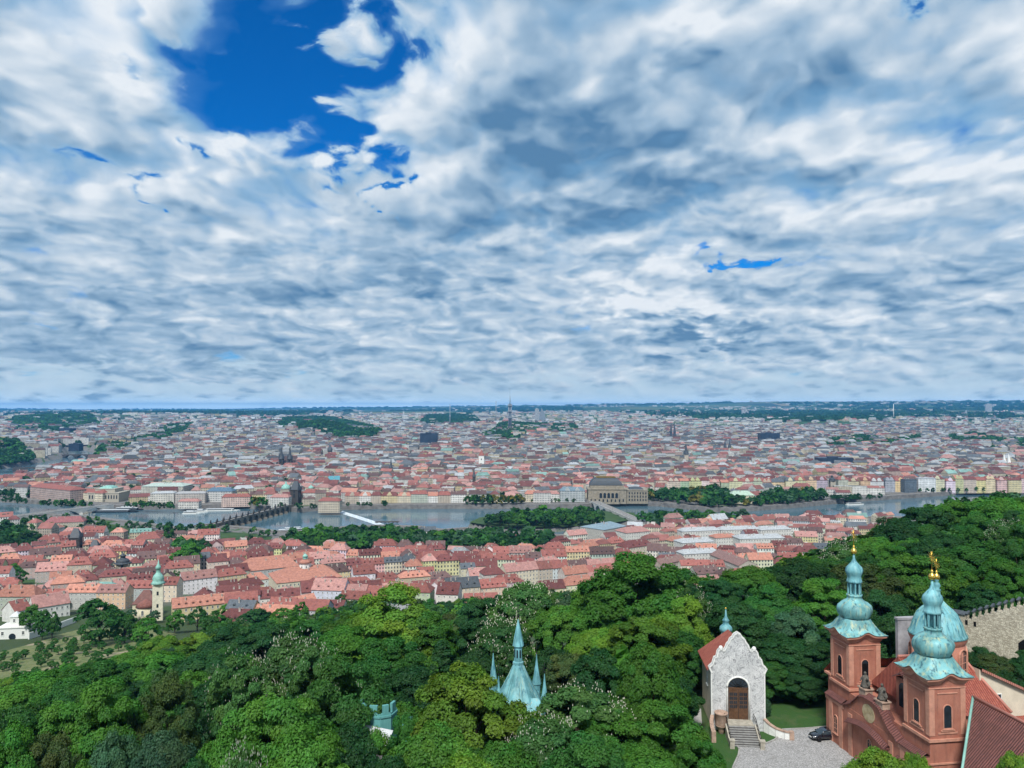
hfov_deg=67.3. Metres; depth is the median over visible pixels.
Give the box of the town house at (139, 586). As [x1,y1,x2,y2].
[125,579,152,600]
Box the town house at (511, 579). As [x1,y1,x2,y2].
[494,573,524,587]
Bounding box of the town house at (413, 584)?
[398,582,418,586]
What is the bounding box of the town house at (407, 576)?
[397,570,430,582]
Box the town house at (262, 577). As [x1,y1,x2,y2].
[246,571,268,586]
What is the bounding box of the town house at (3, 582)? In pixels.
[0,579,23,585]
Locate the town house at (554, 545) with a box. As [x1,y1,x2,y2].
[542,541,564,548]
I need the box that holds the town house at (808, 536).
[793,530,817,542]
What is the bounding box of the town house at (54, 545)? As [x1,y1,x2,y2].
[33,544,61,552]
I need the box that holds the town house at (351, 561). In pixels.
[344,557,361,574]
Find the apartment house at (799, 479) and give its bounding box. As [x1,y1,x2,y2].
[793,477,805,482]
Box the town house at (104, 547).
[87,545,113,553]
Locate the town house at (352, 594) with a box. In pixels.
[339,589,372,600]
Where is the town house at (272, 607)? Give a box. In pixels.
[254,602,296,617]
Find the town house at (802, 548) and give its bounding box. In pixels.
[792,545,817,554]
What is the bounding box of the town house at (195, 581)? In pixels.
[179,568,217,594]
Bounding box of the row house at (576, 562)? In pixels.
[567,559,587,565]
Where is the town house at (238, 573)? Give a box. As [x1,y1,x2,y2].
[217,567,246,581]
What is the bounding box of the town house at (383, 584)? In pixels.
[382,581,404,585]
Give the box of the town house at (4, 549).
[0,545,15,554]
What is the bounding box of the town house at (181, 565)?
[163,560,193,572]
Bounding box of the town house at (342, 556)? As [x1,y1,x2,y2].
[330,553,344,558]
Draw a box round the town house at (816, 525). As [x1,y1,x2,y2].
[806,523,824,533]
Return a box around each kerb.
[732,745,739,767]
[765,726,825,743]
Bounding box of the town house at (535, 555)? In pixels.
[525,550,540,559]
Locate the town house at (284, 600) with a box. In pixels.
[268,596,297,604]
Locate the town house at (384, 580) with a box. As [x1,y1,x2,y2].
[377,578,394,582]
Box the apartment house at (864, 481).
[857,477,869,485]
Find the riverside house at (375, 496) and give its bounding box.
[371,491,381,502]
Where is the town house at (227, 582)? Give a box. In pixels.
[216,579,237,585]
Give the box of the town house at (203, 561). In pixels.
[189,552,210,569]
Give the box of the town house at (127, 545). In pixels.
[111,543,133,547]
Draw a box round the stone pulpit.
[714,710,727,733]
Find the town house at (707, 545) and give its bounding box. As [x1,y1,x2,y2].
[695,542,716,549]
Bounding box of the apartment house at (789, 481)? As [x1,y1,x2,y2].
[783,477,794,486]
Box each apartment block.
[655,554,685,571]
[674,536,714,546]
[676,547,715,559]
[677,526,719,537]
[709,532,733,546]
[709,549,756,568]
[717,524,757,534]
[732,532,784,544]
[758,525,790,535]
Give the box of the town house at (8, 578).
[0,576,21,581]
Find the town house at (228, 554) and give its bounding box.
[214,551,229,557]
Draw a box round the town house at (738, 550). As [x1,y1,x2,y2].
[734,546,751,554]
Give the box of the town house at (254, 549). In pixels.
[248,546,267,552]
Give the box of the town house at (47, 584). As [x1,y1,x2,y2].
[44,577,55,588]
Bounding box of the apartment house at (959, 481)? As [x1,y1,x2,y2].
[950,475,963,492]
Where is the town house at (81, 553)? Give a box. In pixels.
[60,550,89,556]
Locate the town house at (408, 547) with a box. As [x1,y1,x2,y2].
[404,545,426,549]
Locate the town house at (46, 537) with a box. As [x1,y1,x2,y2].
[38,534,61,540]
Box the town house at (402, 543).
[396,539,413,546]
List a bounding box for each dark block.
[58,427,75,431]
[68,443,83,450]
[420,432,437,442]
[758,432,779,439]
[814,456,853,462]
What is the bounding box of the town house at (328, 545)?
[323,541,347,549]
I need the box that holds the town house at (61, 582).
[50,573,86,588]
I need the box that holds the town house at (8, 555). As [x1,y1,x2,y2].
[0,552,21,559]
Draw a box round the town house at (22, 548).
[15,543,33,554]
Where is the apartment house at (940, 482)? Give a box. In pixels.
[930,476,944,491]
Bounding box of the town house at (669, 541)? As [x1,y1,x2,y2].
[665,535,682,545]
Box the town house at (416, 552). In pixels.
[411,549,433,555]
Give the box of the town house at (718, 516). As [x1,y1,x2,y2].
[707,513,727,520]
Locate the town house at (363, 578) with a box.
[349,576,370,580]
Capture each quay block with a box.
[525,490,538,501]
[550,491,558,501]
[559,487,584,501]
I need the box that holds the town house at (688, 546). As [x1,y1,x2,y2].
[681,543,697,549]
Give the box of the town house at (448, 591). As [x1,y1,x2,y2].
[436,581,462,603]
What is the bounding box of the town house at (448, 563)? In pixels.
[436,553,458,574]
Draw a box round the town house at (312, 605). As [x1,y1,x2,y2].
[293,597,333,614]
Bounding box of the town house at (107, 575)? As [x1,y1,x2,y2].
[98,567,131,581]
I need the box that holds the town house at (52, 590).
[43,588,65,593]
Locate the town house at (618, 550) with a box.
[614,548,630,555]
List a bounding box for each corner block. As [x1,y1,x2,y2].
[580,521,625,538]
[615,525,649,540]
[616,538,650,554]
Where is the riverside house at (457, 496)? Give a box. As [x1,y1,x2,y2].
[451,491,466,502]
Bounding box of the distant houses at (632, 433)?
[0,420,1023,448]
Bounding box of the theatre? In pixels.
[586,476,647,503]
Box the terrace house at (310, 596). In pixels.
[262,593,316,603]
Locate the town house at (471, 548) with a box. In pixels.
[463,545,483,550]
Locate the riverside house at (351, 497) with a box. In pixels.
[345,492,359,503]
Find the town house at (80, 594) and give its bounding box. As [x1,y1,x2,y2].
[65,582,99,609]
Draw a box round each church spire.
[278,446,283,464]
[287,449,292,462]
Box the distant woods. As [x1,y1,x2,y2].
[0,399,1023,418]
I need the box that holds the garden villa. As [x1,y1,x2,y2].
[0,611,36,638]
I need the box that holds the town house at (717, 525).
[703,524,721,527]
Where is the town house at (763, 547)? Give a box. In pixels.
[753,542,774,552]
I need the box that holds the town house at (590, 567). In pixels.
[586,563,612,574]
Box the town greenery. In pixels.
[0,416,1023,497]
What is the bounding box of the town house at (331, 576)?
[310,575,336,579]
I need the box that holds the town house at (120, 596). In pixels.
[96,582,133,608]
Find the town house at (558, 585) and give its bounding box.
[536,579,565,592]
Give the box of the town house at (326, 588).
[311,577,349,598]
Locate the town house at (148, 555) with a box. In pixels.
[136,549,166,561]
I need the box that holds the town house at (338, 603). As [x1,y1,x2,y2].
[326,598,347,610]
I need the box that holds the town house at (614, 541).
[607,536,623,549]
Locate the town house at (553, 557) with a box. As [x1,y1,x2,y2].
[535,555,558,560]
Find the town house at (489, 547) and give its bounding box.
[487,543,495,551]
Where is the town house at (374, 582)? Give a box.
[353,578,381,584]
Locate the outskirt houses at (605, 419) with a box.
[0,411,1023,430]
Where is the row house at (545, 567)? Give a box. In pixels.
[536,559,552,580]
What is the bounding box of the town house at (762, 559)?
[744,551,773,569]
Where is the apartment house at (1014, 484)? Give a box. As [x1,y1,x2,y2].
[1004,477,1021,492]
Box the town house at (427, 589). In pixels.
[415,580,434,607]
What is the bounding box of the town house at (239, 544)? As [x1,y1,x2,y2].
[224,540,247,549]
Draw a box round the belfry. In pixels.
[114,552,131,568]
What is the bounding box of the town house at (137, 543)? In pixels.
[124,539,147,547]
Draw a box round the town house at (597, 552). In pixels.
[589,546,614,558]
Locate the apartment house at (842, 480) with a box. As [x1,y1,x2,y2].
[835,476,848,485]
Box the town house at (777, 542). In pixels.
[770,539,787,547]
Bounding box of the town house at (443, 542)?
[426,540,445,545]
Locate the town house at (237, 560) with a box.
[229,557,243,563]
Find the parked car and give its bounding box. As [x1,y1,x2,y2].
[808,727,831,741]
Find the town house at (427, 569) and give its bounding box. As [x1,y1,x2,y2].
[416,566,434,572]
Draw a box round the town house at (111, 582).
[94,580,116,583]
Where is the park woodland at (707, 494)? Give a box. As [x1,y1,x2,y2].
[0,410,1023,551]
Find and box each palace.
[242,554,298,577]
[268,554,341,588]
[294,548,316,551]
[729,490,754,503]
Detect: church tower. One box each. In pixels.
[151,559,165,620]
[683,445,688,459]
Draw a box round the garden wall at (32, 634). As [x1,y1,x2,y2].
[28,617,75,638]
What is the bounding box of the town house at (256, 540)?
[247,537,265,546]
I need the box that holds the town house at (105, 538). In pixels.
[100,535,122,542]
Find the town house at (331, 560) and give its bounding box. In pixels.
[319,556,345,565]
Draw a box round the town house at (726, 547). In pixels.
[717,544,735,549]
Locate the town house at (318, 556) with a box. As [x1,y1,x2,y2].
[309,551,329,564]
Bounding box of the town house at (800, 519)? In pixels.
[789,516,809,523]
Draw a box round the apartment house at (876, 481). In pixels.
[870,478,883,485]
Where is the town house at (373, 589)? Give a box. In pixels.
[367,585,387,596]
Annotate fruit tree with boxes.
[0,650,8,657]
[6,661,13,667]
[10,655,19,663]
[11,663,21,671]
[17,649,29,657]
[33,654,44,661]
[34,641,44,647]
[35,644,44,652]
[36,658,46,665]
[44,652,52,658]
[46,644,54,651]
[47,660,53,667]
[49,638,58,643]
[51,661,59,666]
[53,646,62,654]
[61,652,72,657]
[64,643,73,649]
[68,639,77,645]
[69,655,77,661]
[70,645,79,653]
[79,643,90,652]
[80,636,87,641]
[87,656,96,663]
[89,639,96,645]
[93,651,103,658]
[97,641,106,649]
[103,648,112,655]
[114,636,123,643]
[114,643,122,650]
[164,625,171,631]
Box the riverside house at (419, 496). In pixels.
[411,490,427,502]
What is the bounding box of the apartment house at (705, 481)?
[701,477,709,485]
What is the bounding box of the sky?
[0,0,1023,408]
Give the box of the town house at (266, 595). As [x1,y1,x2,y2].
[260,587,300,602]
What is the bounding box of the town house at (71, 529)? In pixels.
[63,527,82,531]
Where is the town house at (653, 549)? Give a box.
[647,543,667,557]
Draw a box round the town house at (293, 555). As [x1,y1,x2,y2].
[288,551,309,560]
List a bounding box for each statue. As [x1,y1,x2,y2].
[857,672,873,694]
[874,683,891,709]
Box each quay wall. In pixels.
[0,492,989,511]
[47,514,901,535]
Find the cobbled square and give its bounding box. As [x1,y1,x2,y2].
[734,728,854,767]
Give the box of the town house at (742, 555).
[736,552,745,557]
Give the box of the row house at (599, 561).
[586,557,613,567]
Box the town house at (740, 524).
[730,522,751,525]
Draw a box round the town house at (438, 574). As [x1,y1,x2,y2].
[428,570,451,578]
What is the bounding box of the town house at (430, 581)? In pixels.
[411,578,443,584]
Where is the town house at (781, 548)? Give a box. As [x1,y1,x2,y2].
[774,544,792,552]
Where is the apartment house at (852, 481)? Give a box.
[848,478,858,484]
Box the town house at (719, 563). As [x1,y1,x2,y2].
[707,559,725,569]
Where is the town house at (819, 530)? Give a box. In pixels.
[799,526,822,542]
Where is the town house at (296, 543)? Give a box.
[283,539,305,549]
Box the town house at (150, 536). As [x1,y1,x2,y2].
[135,531,163,541]
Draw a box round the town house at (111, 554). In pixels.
[88,549,118,566]
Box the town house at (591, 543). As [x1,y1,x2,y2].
[577,540,599,546]
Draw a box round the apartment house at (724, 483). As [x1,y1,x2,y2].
[719,479,728,488]
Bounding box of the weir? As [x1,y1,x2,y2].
[340,511,384,524]
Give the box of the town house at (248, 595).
[224,590,257,603]
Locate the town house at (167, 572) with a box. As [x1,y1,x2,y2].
[161,569,174,575]
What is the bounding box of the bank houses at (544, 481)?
[0,457,1023,504]
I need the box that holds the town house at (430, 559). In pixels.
[421,553,437,571]
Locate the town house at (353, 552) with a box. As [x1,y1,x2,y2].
[346,548,357,558]
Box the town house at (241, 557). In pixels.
[228,555,246,560]
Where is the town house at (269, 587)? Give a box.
[260,585,272,589]
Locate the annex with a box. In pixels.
[971,664,1023,719]
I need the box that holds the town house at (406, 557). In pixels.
[402,553,414,569]
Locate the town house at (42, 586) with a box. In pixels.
[20,583,47,588]
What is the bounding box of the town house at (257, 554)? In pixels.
[245,551,272,558]
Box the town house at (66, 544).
[60,540,75,551]
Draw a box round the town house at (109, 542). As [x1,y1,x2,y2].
[101,540,123,546]
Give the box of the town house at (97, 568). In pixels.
[92,564,115,572]
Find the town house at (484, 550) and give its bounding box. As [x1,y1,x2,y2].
[477,548,492,555]
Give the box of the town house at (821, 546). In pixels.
[812,542,830,550]
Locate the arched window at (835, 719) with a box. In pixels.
[832,714,838,735]
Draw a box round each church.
[131,590,151,618]
[823,530,1023,767]
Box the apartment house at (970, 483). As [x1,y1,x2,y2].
[962,476,976,492]
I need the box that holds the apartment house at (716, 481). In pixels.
[709,479,719,485]
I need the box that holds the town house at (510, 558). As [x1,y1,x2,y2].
[506,554,524,562]
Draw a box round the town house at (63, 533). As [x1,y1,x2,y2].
[59,531,81,535]
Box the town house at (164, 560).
[159,556,172,564]
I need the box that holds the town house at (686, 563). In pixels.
[678,558,708,568]
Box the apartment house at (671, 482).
[667,478,679,488]
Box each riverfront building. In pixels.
[30,483,85,504]
[83,488,106,501]
[141,482,192,492]
[150,490,176,503]
[175,490,206,502]
[178,498,201,508]
[206,487,236,501]
[222,493,251,506]
[270,493,291,507]
[303,488,319,496]
[318,497,341,512]
[328,476,339,480]
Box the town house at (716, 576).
[694,574,718,586]
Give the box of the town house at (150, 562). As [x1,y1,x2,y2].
[142,560,160,565]
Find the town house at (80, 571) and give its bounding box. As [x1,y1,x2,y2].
[74,569,92,574]
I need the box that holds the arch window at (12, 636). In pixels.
[9,633,15,638]
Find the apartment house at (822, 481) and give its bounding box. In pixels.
[816,476,827,489]
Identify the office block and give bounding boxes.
[900,478,916,492]
[915,477,935,491]
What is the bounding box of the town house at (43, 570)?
[35,561,69,582]
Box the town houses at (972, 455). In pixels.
[0,428,1023,474]
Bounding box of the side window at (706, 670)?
[706,670,707,685]
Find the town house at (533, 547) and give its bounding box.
[518,542,535,551]
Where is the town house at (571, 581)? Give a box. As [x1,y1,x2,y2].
[563,574,590,594]
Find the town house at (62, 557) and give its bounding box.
[50,554,74,561]
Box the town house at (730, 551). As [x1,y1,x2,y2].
[720,549,735,554]
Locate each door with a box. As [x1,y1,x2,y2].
[728,689,737,718]
[738,689,747,719]
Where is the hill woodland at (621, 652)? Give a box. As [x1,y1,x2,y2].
[6,490,1020,729]
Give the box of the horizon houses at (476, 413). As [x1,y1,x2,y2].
[0,401,1023,416]
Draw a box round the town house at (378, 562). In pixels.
[360,557,384,571]
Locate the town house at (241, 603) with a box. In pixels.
[225,597,259,610]
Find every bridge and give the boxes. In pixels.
[12,467,34,470]
[13,503,113,517]
[61,453,89,457]
[198,503,293,528]
[587,500,646,524]
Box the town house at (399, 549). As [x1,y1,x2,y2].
[382,546,404,553]
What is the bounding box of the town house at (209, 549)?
[201,547,215,553]
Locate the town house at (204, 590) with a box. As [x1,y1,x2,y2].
[194,586,214,595]
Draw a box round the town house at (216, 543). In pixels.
[210,538,222,550]
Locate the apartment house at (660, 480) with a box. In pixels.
[654,477,666,490]
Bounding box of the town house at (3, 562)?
[0,559,7,565]
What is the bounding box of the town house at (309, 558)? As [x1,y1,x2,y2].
[295,557,314,564]
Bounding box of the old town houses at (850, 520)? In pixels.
[0,491,893,585]
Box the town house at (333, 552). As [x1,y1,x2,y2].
[329,550,340,554]
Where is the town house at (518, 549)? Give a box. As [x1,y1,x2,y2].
[509,545,531,554]
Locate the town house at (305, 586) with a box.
[300,580,313,594]
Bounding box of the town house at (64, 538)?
[60,535,83,541]
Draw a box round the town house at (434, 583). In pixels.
[431,577,443,603]
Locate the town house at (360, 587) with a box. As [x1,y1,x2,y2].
[345,583,368,590]
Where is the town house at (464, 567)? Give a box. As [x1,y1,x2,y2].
[458,562,475,576]
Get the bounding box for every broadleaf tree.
[0,536,14,543]
[0,677,13,687]
[0,683,47,738]
[0,700,55,766]
[0,719,38,767]
[6,533,18,541]
[6,699,110,764]
[14,567,28,581]
[14,668,86,705]
[16,730,87,767]
[17,531,32,540]
[18,539,30,544]
[18,603,39,632]
[27,530,42,539]
[31,609,50,639]
[41,677,110,734]
[42,611,61,639]
[51,658,137,703]
[57,663,76,673]
[67,675,148,767]
[72,759,91,767]
[73,598,120,640]
[86,729,142,767]
[91,649,147,681]
[104,609,126,634]
[110,690,133,702]
[112,614,137,639]
[112,649,185,700]
[124,679,148,700]
[126,609,136,616]
[126,669,202,765]
[130,617,159,642]
[130,728,198,767]
[135,679,161,703]
[136,635,195,659]
[146,610,160,621]
[154,670,211,727]
[160,647,174,651]
[161,650,232,682]
[163,525,173,537]
[166,609,185,632]
[169,541,201,558]
[172,676,248,748]
[175,632,224,650]
[182,757,210,767]
[187,606,207,630]
[195,691,337,765]
[195,725,267,767]
[196,622,250,655]
[198,610,228,632]
[199,541,212,547]
[199,646,284,745]
[202,622,225,632]
[217,603,226,616]
[217,646,235,662]
[220,736,267,767]
[226,618,241,622]
[231,620,290,660]
[237,607,268,623]
[244,653,253,662]
[253,627,338,702]
[256,611,271,622]
[264,721,348,767]
[267,607,297,622]
[282,638,358,730]
[283,617,335,642]
[293,535,304,539]
[293,601,309,617]
[302,535,314,544]
[305,654,400,736]
[313,534,325,543]
[316,539,324,545]
[316,624,387,674]
[316,720,379,767]
[318,614,334,619]
[320,610,389,657]
[335,593,348,601]
[337,536,350,541]
[341,606,350,612]
[346,541,356,548]
[349,581,444,663]
[351,603,365,611]
[353,635,425,704]
[357,538,367,548]
[365,753,407,767]
[366,531,378,540]
[366,726,390,757]
[378,664,446,709]
[382,711,414,755]
[385,610,459,673]
[387,529,399,541]
[387,718,470,767]
[396,701,421,722]
[409,525,420,531]
[409,660,543,751]
[410,537,421,543]
[421,535,433,543]
[423,598,436,610]
[433,531,444,535]
[438,536,451,547]
[440,612,456,621]
[440,750,492,767]
[444,601,454,610]
[448,648,503,716]
[451,596,500,656]
[452,539,459,545]
[452,598,461,606]
[459,537,470,545]
[468,614,534,682]
[469,538,479,545]
[469,740,537,767]
[478,696,540,750]
[486,575,558,649]
[493,513,505,523]
[502,512,512,524]
[503,538,520,545]
[505,712,588,767]
[506,533,517,539]
[511,513,523,529]
[516,536,529,543]
[524,605,587,658]
[525,536,537,545]
[525,645,573,717]
[530,678,635,750]
[531,514,539,524]
[537,539,546,544]
[539,512,551,524]
[540,730,631,767]
[542,534,553,542]
[545,652,588,715]
[553,591,563,598]
[556,590,579,607]
[557,513,565,523]
[563,512,573,529]
[564,627,611,674]
[568,647,620,723]
[570,583,648,620]
[572,707,669,767]
[575,550,683,631]
[576,515,583,523]
[586,511,599,523]
[603,616,692,665]
[605,621,638,642]
[611,641,691,748]
[613,743,677,767]
[619,699,710,767]
[631,568,699,615]
[635,510,646,521]
[654,676,705,722]
[655,594,714,669]
[655,630,704,684]
[665,575,715,597]
[672,735,726,767]
[673,508,684,514]
[673,581,717,684]
[683,577,752,629]
[686,510,700,518]
[704,509,713,515]
[705,602,771,654]
[714,496,723,506]
[716,564,786,605]
[727,497,737,504]
[736,508,748,515]
[741,582,796,630]
[759,632,824,679]
[763,659,797,700]
[769,606,820,654]
[771,557,838,603]
[779,665,827,704]
[792,577,846,659]
[793,492,804,502]
[797,641,830,694]
[802,557,828,578]
[805,555,823,560]
[815,490,825,499]
[818,619,834,642]
[819,539,856,560]
[821,562,915,615]
[822,558,843,576]
[830,494,862,501]
[839,555,858,562]
[841,759,857,767]
[844,537,896,559]
[845,746,914,767]
[856,552,880,578]
[861,589,914,619]
[871,611,914,657]
[872,518,922,541]
[874,552,960,611]
[875,543,916,579]
[876,506,959,536]
[892,537,918,546]
[894,542,910,555]
[904,751,931,767]
[906,530,967,557]
[916,524,945,537]
[917,555,953,579]
[932,500,995,529]
[932,540,1023,582]
[947,571,990,612]
[951,582,1015,618]
[953,511,995,540]
[953,524,986,544]
[967,497,1023,529]
[973,557,1023,610]
[976,653,1014,673]
[980,518,1019,545]
[995,521,1023,603]
[995,750,1023,767]
[1003,509,1020,523]
[1008,650,1023,681]
[1009,515,1023,546]
[1013,495,1023,503]
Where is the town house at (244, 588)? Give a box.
[227,584,260,602]
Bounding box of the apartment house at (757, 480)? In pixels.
[751,477,761,484]
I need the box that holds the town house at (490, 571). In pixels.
[479,565,505,578]
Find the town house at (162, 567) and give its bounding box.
[145,564,163,571]
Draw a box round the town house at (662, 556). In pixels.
[656,554,677,558]
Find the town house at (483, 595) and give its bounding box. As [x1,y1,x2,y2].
[463,591,497,602]
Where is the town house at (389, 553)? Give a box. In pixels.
[380,550,399,556]
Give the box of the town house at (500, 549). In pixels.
[493,546,508,554]
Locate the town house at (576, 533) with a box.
[564,529,587,539]
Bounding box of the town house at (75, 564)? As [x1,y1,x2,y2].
[66,556,95,573]
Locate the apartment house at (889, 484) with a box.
[883,477,894,491]
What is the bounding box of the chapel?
[698,607,793,749]
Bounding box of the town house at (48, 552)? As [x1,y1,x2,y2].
[28,546,60,559]
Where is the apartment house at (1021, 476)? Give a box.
[1017,474,1023,492]
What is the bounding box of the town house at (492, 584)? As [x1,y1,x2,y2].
[479,577,506,594]
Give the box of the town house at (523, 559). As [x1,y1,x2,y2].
[515,558,534,562]
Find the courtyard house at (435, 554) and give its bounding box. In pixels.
[415,550,447,561]
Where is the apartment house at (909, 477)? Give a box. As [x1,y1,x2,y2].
[903,476,915,478]
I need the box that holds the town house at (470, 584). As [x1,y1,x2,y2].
[444,576,480,597]
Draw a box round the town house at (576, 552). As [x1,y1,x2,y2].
[564,545,589,559]
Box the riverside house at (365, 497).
[359,492,370,503]
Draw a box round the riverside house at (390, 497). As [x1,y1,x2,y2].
[381,492,397,502]
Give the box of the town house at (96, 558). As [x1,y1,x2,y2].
[79,556,99,561]
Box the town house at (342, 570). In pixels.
[326,563,349,577]
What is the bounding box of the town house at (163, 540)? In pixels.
[153,538,172,543]
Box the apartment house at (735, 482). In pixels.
[727,478,741,489]
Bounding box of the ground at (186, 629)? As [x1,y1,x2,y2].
[0,401,1023,766]
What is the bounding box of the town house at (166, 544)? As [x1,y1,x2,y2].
[144,543,171,547]
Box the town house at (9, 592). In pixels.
[0,584,47,616]
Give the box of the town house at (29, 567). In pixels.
[16,560,48,577]
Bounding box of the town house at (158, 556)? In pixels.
[157,554,171,560]
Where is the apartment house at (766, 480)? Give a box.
[761,478,771,482]
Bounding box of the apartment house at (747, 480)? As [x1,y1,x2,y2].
[740,477,752,484]
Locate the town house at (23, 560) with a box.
[17,558,49,564]
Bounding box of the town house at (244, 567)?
[214,563,248,574]
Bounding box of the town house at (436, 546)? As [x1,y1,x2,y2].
[426,542,445,550]
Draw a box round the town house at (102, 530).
[82,526,108,537]
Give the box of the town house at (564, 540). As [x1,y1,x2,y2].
[550,535,570,545]
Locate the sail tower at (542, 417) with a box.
[539,408,545,420]
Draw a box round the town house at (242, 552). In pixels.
[229,548,247,557]
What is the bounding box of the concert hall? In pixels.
[88,485,129,501]
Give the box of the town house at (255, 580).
[238,576,263,586]
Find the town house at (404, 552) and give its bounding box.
[400,549,415,556]
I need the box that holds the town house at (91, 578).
[80,573,98,583]
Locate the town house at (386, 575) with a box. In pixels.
[375,571,397,581]
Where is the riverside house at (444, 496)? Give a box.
[438,491,450,502]
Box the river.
[0,450,1023,533]
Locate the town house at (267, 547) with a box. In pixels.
[245,544,274,554]
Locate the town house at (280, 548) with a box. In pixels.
[265,542,286,554]
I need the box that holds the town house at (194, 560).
[173,555,199,570]
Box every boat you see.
[92,509,137,512]
[116,506,142,509]
[182,510,199,513]
[195,509,207,512]
[205,508,239,510]
[278,527,301,529]
[845,502,863,504]
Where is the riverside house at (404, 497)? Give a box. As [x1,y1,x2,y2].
[398,492,410,502]
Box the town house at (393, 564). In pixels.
[384,555,401,572]
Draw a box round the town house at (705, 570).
[690,564,717,575]
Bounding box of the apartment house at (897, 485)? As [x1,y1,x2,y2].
[893,477,903,491]
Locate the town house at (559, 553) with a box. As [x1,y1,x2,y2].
[540,549,566,558]
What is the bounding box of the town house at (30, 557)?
[21,554,45,559]
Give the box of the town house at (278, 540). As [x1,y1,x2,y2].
[271,537,284,542]
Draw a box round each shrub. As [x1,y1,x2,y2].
[765,698,771,716]
[968,650,978,668]
[969,646,999,669]
[995,670,1018,682]
[1008,665,1023,687]
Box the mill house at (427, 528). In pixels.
[420,526,435,532]
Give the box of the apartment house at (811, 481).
[803,476,816,489]
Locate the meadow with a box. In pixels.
[0,628,177,679]
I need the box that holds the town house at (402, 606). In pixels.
[390,587,413,609]
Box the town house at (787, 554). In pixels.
[776,551,802,556]
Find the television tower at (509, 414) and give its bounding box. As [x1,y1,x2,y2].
[508,404,511,427]
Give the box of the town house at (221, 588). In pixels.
[216,583,248,592]
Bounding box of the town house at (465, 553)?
[454,550,477,555]
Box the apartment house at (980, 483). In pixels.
[975,477,985,492]
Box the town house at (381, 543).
[373,538,397,547]
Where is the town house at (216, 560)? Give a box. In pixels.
[206,554,228,568]
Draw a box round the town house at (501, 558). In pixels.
[481,552,506,567]
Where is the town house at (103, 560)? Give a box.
[92,556,113,572]
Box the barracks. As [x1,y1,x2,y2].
[171,591,239,621]
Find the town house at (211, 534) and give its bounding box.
[197,528,220,540]
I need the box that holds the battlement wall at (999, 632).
[953,597,1023,658]
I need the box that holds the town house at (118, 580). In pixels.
[113,577,124,583]
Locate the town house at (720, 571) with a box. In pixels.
[714,567,729,576]
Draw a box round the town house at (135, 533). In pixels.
[129,527,152,538]
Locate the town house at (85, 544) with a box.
[82,538,101,550]
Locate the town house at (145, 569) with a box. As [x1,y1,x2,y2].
[132,566,155,575]
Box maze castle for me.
[489,611,550,739]
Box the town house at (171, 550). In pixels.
[158,546,180,554]
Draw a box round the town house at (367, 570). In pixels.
[351,564,375,579]
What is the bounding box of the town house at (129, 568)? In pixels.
[121,566,144,570]
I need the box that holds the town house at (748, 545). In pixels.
[734,543,754,548]
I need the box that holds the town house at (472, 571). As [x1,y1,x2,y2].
[466,567,484,577]
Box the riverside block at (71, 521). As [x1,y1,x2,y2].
[45,516,87,526]
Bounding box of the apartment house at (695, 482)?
[688,477,701,488]
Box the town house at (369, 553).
[358,548,379,557]
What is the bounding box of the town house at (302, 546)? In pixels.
[295,544,311,550]
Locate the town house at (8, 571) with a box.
[0,566,15,576]
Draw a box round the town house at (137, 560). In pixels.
[130,555,144,566]
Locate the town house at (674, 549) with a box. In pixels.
[667,546,681,553]
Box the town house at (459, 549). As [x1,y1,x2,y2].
[451,547,469,552]
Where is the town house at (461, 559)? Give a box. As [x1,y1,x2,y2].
[456,555,480,562]
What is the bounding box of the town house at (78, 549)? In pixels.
[62,548,86,552]
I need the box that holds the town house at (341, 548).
[329,543,349,558]
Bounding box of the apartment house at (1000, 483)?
[995,477,1006,492]
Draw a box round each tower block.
[535,408,538,420]
[985,404,991,411]
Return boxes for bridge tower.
[68,528,83,547]
[89,540,100,546]
[290,481,301,504]
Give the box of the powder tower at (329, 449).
[327,444,332,451]
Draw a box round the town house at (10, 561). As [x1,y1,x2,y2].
[6,558,19,573]
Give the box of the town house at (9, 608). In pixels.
[2,598,30,621]
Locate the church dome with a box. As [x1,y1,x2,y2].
[280,482,289,493]
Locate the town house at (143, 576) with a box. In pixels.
[126,571,152,579]
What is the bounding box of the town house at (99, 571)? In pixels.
[94,567,116,575]
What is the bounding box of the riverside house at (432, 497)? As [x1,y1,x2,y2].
[428,491,437,502]
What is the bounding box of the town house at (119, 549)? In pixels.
[111,545,128,558]
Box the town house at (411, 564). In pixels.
[404,558,422,569]
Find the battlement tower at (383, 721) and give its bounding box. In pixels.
[359,699,410,758]
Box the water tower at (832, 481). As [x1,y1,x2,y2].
[828,475,835,486]
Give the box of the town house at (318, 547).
[310,545,322,549]
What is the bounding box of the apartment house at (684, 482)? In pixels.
[679,478,688,486]
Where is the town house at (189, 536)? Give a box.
[182,534,205,539]
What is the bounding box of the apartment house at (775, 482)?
[771,479,783,486]
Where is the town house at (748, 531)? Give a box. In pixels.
[740,529,758,533]
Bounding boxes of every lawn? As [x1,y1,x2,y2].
[20,519,271,539]
[471,511,635,526]
[703,699,825,767]
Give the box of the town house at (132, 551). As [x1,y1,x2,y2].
[126,547,144,556]
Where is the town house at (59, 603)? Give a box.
[28,590,70,617]
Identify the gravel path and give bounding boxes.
[693,709,701,724]
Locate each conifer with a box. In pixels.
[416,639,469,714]
[685,583,701,614]
[887,606,907,652]
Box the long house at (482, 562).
[464,558,497,566]
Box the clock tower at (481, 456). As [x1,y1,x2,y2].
[478,449,483,463]
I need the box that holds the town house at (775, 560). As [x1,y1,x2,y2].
[773,557,791,564]
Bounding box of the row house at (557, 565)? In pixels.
[550,559,567,578]
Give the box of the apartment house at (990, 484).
[984,476,995,492]
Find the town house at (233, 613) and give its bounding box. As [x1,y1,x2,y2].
[218,607,258,621]
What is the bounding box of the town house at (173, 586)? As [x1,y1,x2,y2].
[164,576,183,601]
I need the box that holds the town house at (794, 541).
[783,537,803,545]

